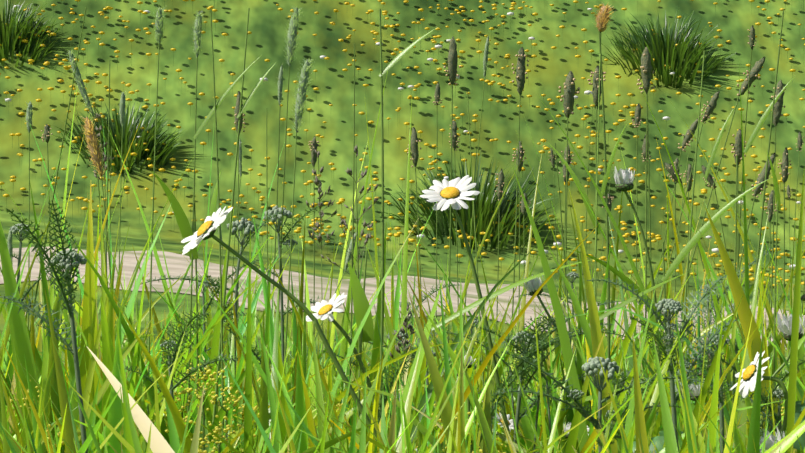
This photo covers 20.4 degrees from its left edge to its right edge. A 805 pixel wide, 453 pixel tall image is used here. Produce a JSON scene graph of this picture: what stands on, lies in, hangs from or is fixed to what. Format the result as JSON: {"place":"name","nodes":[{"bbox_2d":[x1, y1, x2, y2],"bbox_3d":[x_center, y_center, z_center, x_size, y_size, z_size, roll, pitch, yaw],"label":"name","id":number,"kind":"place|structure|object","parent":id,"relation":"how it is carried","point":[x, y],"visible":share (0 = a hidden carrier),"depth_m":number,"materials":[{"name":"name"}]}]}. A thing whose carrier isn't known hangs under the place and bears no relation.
{"place":"outdoors","nodes":[
{"label":"outdoors","id":0,"kind":"place"},
{"bbox_2d":[0,0,804,400],"bbox_3d":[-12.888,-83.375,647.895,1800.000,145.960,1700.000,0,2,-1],"label":"ground","id":1,"kind":"structure","parent":0,"point":[550,68],"depth_m":31.27,"materials":[{"name":"green plant"}]},
{"bbox_2d":[25,101,34,328],"bbox_3d":[-0.400,0.139,2.380,0.023,0.543,0.014,-1,2,-39],"label":"foxtail","id":2,"kind":"object","parent":1,"relation":"on","point":[29,114],"visible":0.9,"depth_m":2.38,"materials":[{"name":"green plant"}]},
{"bbox_2d":[10,223,64,302],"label":"yarrow","id":3,"kind":"object","parent":1,"relation":"on","point":[13,229],"visible":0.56,"depth_m":1.93,"materials":[{"name":"green plant"}]},
{"bbox_2d":[0,200,87,452],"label":"yarrow","id":4,"kind":"object","parent":1,"relation":"on","point":[74,258],"visible":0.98,"depth_m":1.32,"materials":[{"name":"green plant"}]},
{"bbox_2d":[68,50,109,300],"bbox_3d":[-0.252,0.113,1.932,0.080,0.533,0.012,0,2,7],"label":"foxtail","id":5,"kind":"object","parent":1,"relation":"on","point":[80,85],"visible":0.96,"depth_m":1.93,"materials":[{"name":"green plant"}]},
{"bbox_2d":[80,114,115,339],"bbox_3d":[-0.255,0.141,1.933,0.050,0.476,0.020,0,2,4],"label":"tan foxtail","id":6,"kind":"object","parent":1,"relation":"on","point":[91,138],"visible":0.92,"depth_m":1.93,"materials":[{"name":"brown plant"}]},
{"bbox_2d":[118,92,126,307],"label":"foxtail","id":7,"kind":"object","parent":1,"relation":"on","point":[122,107],"visible":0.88,"depth_m":2.38,"materials":[{"name":"green plant"}]},
{"bbox_2d":[87,347,174,452],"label":"dry straw","id":8,"kind":"object","parent":1,"relation":"on","point":[158,441],"visible":0.84,"depth_m":1.16,"materials":[{"name":"beige plant"}]},
{"bbox_2d":[125,309,239,402],"bbox_3d":[-0.134,0.205,1.414,0.085,0.308,0.042,1,2,22],"label":"yarrow","id":9,"kind":"object","parent":1,"relation":"on","point":[169,362],"visible":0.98,"depth_m":1.42,"materials":[{"name":"green plant"}]},
{"bbox_2d":[147,7,234,415],"bbox_3d":[-0.174,0.095,1.873,0.014,0.554,0.127,1,2,35],"label":"foxtail","id":10,"kind":"object","parent":1,"relation":"on","point":[158,29],"visible":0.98,"depth_m":1.83,"materials":[{"name":"green plant"}]},
{"bbox_2d":[140,211,282,376],"bbox_3d":[-0.173,0.189,2.014,0.133,0.409,0.072,0,2,-1],"label":"yarrow","id":11,"kind":"object","parent":1,"relation":"on","point":[243,222],"visible":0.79,"depth_m":2.03,"materials":[{"name":"green plant"}]},
{"bbox_2d":[187,10,257,447],"bbox_3d":[-0.134,0.098,1.833,0.013,0.544,0.149,1,2,32],"label":"foxtail","id":12,"kind":"object","parent":1,"relation":"on","point":[197,34],"visible":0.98,"depth_m":1.78,"materials":[{"name":"green plant"}]},
{"bbox_2d":[198,259,257,380],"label":"yarrow","id":13,"kind":"object","parent":1,"relation":"on","point":[210,301],"visible":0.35,"depth_m":2.18,"materials":[{"name":"green plant"}]},
{"bbox_2d":[197,150,337,448],"bbox_3d":[-0.106,0.161,1.744,0.137,0.443,0.025,-1,2,-44],"label":"wild plant","id":14,"kind":"object","parent":1,"relation":"on","point":[317,182],"visible":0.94,"depth_m":1.78,"materials":[{"name":"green plant"}]},
{"bbox_2d":[272,63,283,311],"bbox_3d":[-0.132,0.119,2.181,0.040,0.558,0.010,-1,2,-30],"label":"foxtail","id":15,"kind":"object","parent":1,"relation":"on","point":[280,83],"visible":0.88,"depth_m":2.18,"materials":[{"name":"green plant"}]},
{"bbox_2d":[181,206,376,440],"bbox_3d":[-0.004,0.169,1.239,0.237,0.362,0.033,0,2,-1],"label":"daisy","id":16,"kind":"object","parent":1,"relation":"on","point":[207,229],"visible":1,"depth_m":1.23,"materials":[{"name":"white plant"}]},
{"bbox_2d":[229,205,328,366],"bbox_3d":[-0.105,0.187,2.077,0.115,0.418,0.036,1,2,23],"label":"yarrow","id":17,"kind":"object","parent":1,"relation":"on","point":[286,213],"visible":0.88,"depth_m":2.08,"materials":[{"name":"green plant"}]},
{"bbox_2d":[272,7,302,322],"bbox_3d":[-0.106,0.095,2.079,0.033,0.594,0.112,0,2,-1],"label":"foxtail","id":18,"kind":"object","parent":1,"relation":"on","point":[291,40],"visible":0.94,"depth_m":2.03,"materials":[{"name":"green plant"}]},
{"bbox_2d":[284,59,397,444],"bbox_3d":[-0.056,0.118,1.777,0.118,0.508,0.017,-1,2,-20],"label":"foxtail","id":19,"kind":"object","parent":1,"relation":"on","point":[302,86],"visible":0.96,"depth_m":1.76,"materials":[{"name":"green plant"}]},
{"bbox_2d":[0,313,682,452],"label":"grass blades","id":20,"kind":"object","parent":1,"relation":"on","point":[277,436],"visible":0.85,"depth_m":1.11,"materials":[{"name":"green plant"}]},
{"bbox_2d":[306,293,378,419],"bbox_3d":[-0.023,0.211,1.706,0.105,0.322,0.036,0,2,-1],"label":"daisy","id":21,"kind":"object","parent":1,"relation":"on","point":[324,309],"visible":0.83,"depth_m":1.70,"materials":[{"name":"white plant"}]},
{"bbox_2d":[314,144,378,413],"bbox_3d":[-0.001,0.158,1.769,0.152,0.445,0.071,-1,2,-27],"label":"wild plant","id":22,"kind":"object","parent":1,"relation":"on","point":[342,222],"visible":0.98,"depth_m":1.74,"materials":[{"name":"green plant"}]},
{"bbox_2d":[0,0,735,250],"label":"tussocks","id":23,"kind":"object","parent":1,"relation":"on","point":[663,49],"visible":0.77,"depth_m":29.86,"materials":[{"name":"green plant"}]},
{"bbox_2d":[323,328,441,389],"bbox_3d":[-0.013,0.247,2.088,0.122,0.304,0.030,-1,2,-22],"label":"yarrow","id":24,"kind":"object","parent":1,"relation":"on","point":[388,337],"visible":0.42,"depth_m":2.08,"materials":[{"name":"green plant"}]},
{"bbox_2d":[327,283,458,347],"bbox_3d":[-0.005,0.239,2.382,0.147,0.357,0.039,0,2,-11],"label":"yarrow","id":25,"kind":"object","parent":1,"relation":"on","point":[422,299],"visible":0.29,"depth_m":2.39,"materials":[{"name":"green plant"}]},
{"bbox_2d":[10,355,784,452],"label":"yellow wildflowers","id":26,"kind":"object","parent":1,"relation":"on","point":[217,429],"visible":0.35,"depth_m":1.61,"materials":[{"name":"yellow plant"}]},
{"bbox_2d":[0,168,804,452],"bbox_3d":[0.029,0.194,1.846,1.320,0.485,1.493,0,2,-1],"label":"grass","id":27,"kind":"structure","parent":1,"relation":"on","point":[35,364],"depth_m":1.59,"materials":[{"name":"green plant"}]},
{"bbox_2d":[760,428,784,452],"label":"flower","id":28,"kind":"object","parent":27,"relation":"on","point":[770,441],"visible":0.4,"depth_m":1.38,"materials":[{"name":"white plant"}]},
{"bbox_2d":[0,62,804,435],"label":"grass blades","id":29,"kind":"object","parent":1,"relation":"on","point":[522,298],"visible":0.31,"depth_m":2.16,"materials":[{"name":"green plant"}]},
{"bbox_2d":[0,0,804,288],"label":"flowers","id":30,"kind":"object","parent":1,"relation":"on","point":[546,148],"visible":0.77,"depth_m":30.65,"materials":[{"name":"yellow plant"}]},
{"bbox_2d":[93,113,713,393],"bbox_3d":[-0.075,0.151,1.965,0.770,0.518,0.266,1,2,36],"label":"wild plant","id":31,"kind":"object","parent":1,"relation":"on","point":[405,322],"visible":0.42,"depth_m":1.77,"materials":[{"name":"green plant"}]},
{"bbox_2d":[4,8,804,401],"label":"meadow stems","id":32,"kind":"object","parent":1,"relation":"on","point":[550,152],"visible":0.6,"depth_m":2.70,"materials":[{"name":"green plant"}]},
{"bbox_2d":[395,339,435,410],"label":"yarrow","id":33,"kind":"object","parent":1,"relation":"on","point":[427,372],"visible":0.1,"depth_m":1.99,"materials":[{"name":"green plant"}]},
{"bbox_2d":[41,36,791,391],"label":"grass seed heads","id":34,"kind":"object","parent":1,"relation":"on","point":[571,92],"visible":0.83,"depth_m":2.59,"materials":[{"name":"plant"}]},
{"bbox_2d":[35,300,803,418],"bbox_3d":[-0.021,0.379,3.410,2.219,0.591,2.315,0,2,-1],"label":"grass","id":35,"kind":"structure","parent":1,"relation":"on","point":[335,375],"depth_m":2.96,"materials":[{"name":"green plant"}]},
{"bbox_2d":[105,8,792,447],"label":"grass stalks","id":36,"kind":"object","parent":1,"relation":"on","point":[359,302],"visible":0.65,"depth_m":1.78,"materials":[{"name":"green plant"}]},
{"bbox_2d":[457,373,472,452],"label":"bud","id":37,"kind":"object","parent":1,"relation":"on","point":[469,410],"visible":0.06,"depth_m":1.74,"materials":[{"name":"green plant"}]},
{"bbox_2d":[420,175,510,452],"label":"daisy","id":38,"kind":"object","parent":1,"relation":"on","point":[446,194],"visible":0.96,"depth_m":1.73,"materials":[{"name":"white plant"}]},
{"bbox_2d":[464,355,474,374],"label":"daisy","id":39,"kind":"object","parent":1,"relation":"on","point":[471,362],"visible":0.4,"depth_m":1.73,"materials":[{"name":"white plant"}]},
{"bbox_2d":[446,318,529,394],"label":"yarrow","id":40,"kind":"object","parent":1,"relation":"on","point":[476,321],"visible":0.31,"depth_m":2.29,"materials":[{"name":"green plant"}]},
{"bbox_2d":[493,413,513,435],"bbox_3d":[0.114,0.264,1.790,0.086,0.233,0.022,0,2,-1],"label":"daisy","id":41,"kind":"object","parent":1,"relation":"on","point":[510,421],"visible":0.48,"depth_m":1.79,"materials":[{"name":"white plant"}]},
{"bbox_2d":[226,316,804,452],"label":"yarrow leaves","id":42,"kind":"object","parent":1,"relation":"on","point":[509,379],"visible":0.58,"depth_m":1.67,"materials":[{"name":"green plant"}]},
{"bbox_2d":[523,275,590,404],"bbox_3d":[0.172,0.209,1.765,0.156,0.347,0.014,0,2,4],"label":"daisy","id":43,"kind":"object","parent":1,"relation":"on","point":[533,286],"visible":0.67,"depth_m":1.76,"materials":[{"name":"green plant"}]},
{"bbox_2d":[563,422,570,437],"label":"daisy","id":44,"kind":"object","parent":1,"relation":"on","point":[565,429],"visible":0.27,"depth_m":1.68,"materials":[{"name":"white plant"}]},
{"bbox_2d":[512,299,624,443],"bbox_3d":[0.124,0.219,1.730,0.093,0.328,0.077,-1,2,-38],"label":"yarrow","id":45,"kind":"object","parent":1,"relation":"on","point":[522,336],"visible":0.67,"depth_m":1.73,"materials":[{"name":"green plant"}]},
{"bbox_2d":[516,272,637,358],"bbox_3d":[0.186,0.233,2.384,0.133,0.369,0.034,0,2,-1],"label":"yarrow","id":46,"kind":"object","parent":1,"relation":"on","point":[573,275],"visible":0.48,"depth_m":2.39,"materials":[{"name":"green plant"}]},
{"bbox_2d":[556,370,647,414],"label":"yarrow","id":47,"kind":"object","parent":1,"relation":"on","point":[618,383],"visible":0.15,"depth_m":1.72,"materials":[{"name":"green plant"}]},
{"bbox_2d":[493,350,712,452],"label":"yarrow","id":48,"kind":"object","parent":1,"relation":"on","point":[591,366],"visible":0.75,"depth_m":1.30,"materials":[{"name":"green plant"}]},
{"bbox_2d":[593,3,614,452],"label":"tan foxtail","id":49,"kind":"object","parent":1,"relation":"on","point":[602,15],"visible":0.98,"depth_m":1.79,"materials":[{"name":"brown plant"}]},
{"bbox_2d":[619,371,624,409],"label":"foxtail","id":50,"kind":"object","parent":1,"relation":"on","point":[622,372],"visible":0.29,"depth_m":1.77,"materials":[{"name":"green plant"}]},
{"bbox_2d":[613,166,661,367],"bbox_3d":[0.199,0.168,1.791,0.061,0.434,0.018,0,2,1],"label":"bud","id":51,"kind":"object","parent":1,"relation":"on","point":[623,178],"visible":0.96,"depth_m":1.79,"materials":[{"name":"green plant"}]},
{"bbox_2d":[587,275,737,451],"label":"yarrow","id":52,"kind":"object","parent":1,"relation":"on","point":[671,305],"visible":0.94,"depth_m":1.34,"materials":[{"name":"green plant"}]},
{"bbox_2d":[688,383,700,449],"bbox_3d":[0.226,0.247,1.708,0.019,0.258,0.012,1,2,40],"label":"bud","id":53,"kind":"object","parent":1,"relation":"on","point":[696,390],"visible":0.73,"depth_m":1.70,"materials":[{"name":"white plant"}]},
{"bbox_2d":[593,401,804,452],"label":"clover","id":54,"kind":"object","parent":1,"relation":"on","point":[799,407],"visible":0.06,"depth_m":1.54,"materials":[{"name":"green plant"}]},
{"bbox_2d":[671,321,729,452],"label":"yarrow","id":55,"kind":"object","parent":1,"relation":"on","point":[722,390],"visible":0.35,"depth_m":1.41,"materials":[{"name":"green plant"}]},
{"bbox_2d":[676,361,738,420],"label":"yarrow","id":56,"kind":"object","parent":1,"relation":"on","point":[686,367],"visible":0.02,"depth_m":1.89,"materials":[{"name":"green plant"}]},
{"bbox_2d":[686,303,763,380],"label":"yarrow","id":57,"kind":"object","parent":1,"relation":"on","point":[736,345],"visible":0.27,"depth_m":2.09,"materials":[{"name":"green plant"}]},
{"bbox_2d":[701,248,772,367],"bbox_3d":[0.331,0.213,2.195,0.081,0.384,0.041,0,2,10],"label":"yarrow","id":58,"kind":"object","parent":1,"relation":"on","point":[710,317],"visible":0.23,"depth_m":2.19,"materials":[{"name":"green plant"}]},
{"bbox_2d":[693,346,786,452],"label":"yarrow","id":59,"kind":"object","parent":1,"relation":"on","point":[780,396],"visible":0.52,"depth_m":1.59,"materials":[{"name":"green plant"}]},
{"bbox_2d":[730,351,787,438],"bbox_3d":[0.237,0.225,1.538,0.048,0.278,0.037,-1,2,-44],"label":"daisy","id":60,"kind":"object","parent":1,"relation":"on","point":[748,379],"visible":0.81,"depth_m":1.54,"materials":[{"name":"white plant"}]},
{"bbox_2d":[760,312,804,435],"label":"bud","id":61,"kind":"object","parent":1,"relation":"on","point":[785,324],"visible":0.62,"depth_m":1.69,"materials":[{"name":"white plant"}]},
{"bbox_2d":[0,246,804,348],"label":"dirt track","id":62,"kind":"structure","parent":0,"point":[177,264],"depth_m":19.42,"materials":[{"name":"beige soil"}]}
]}

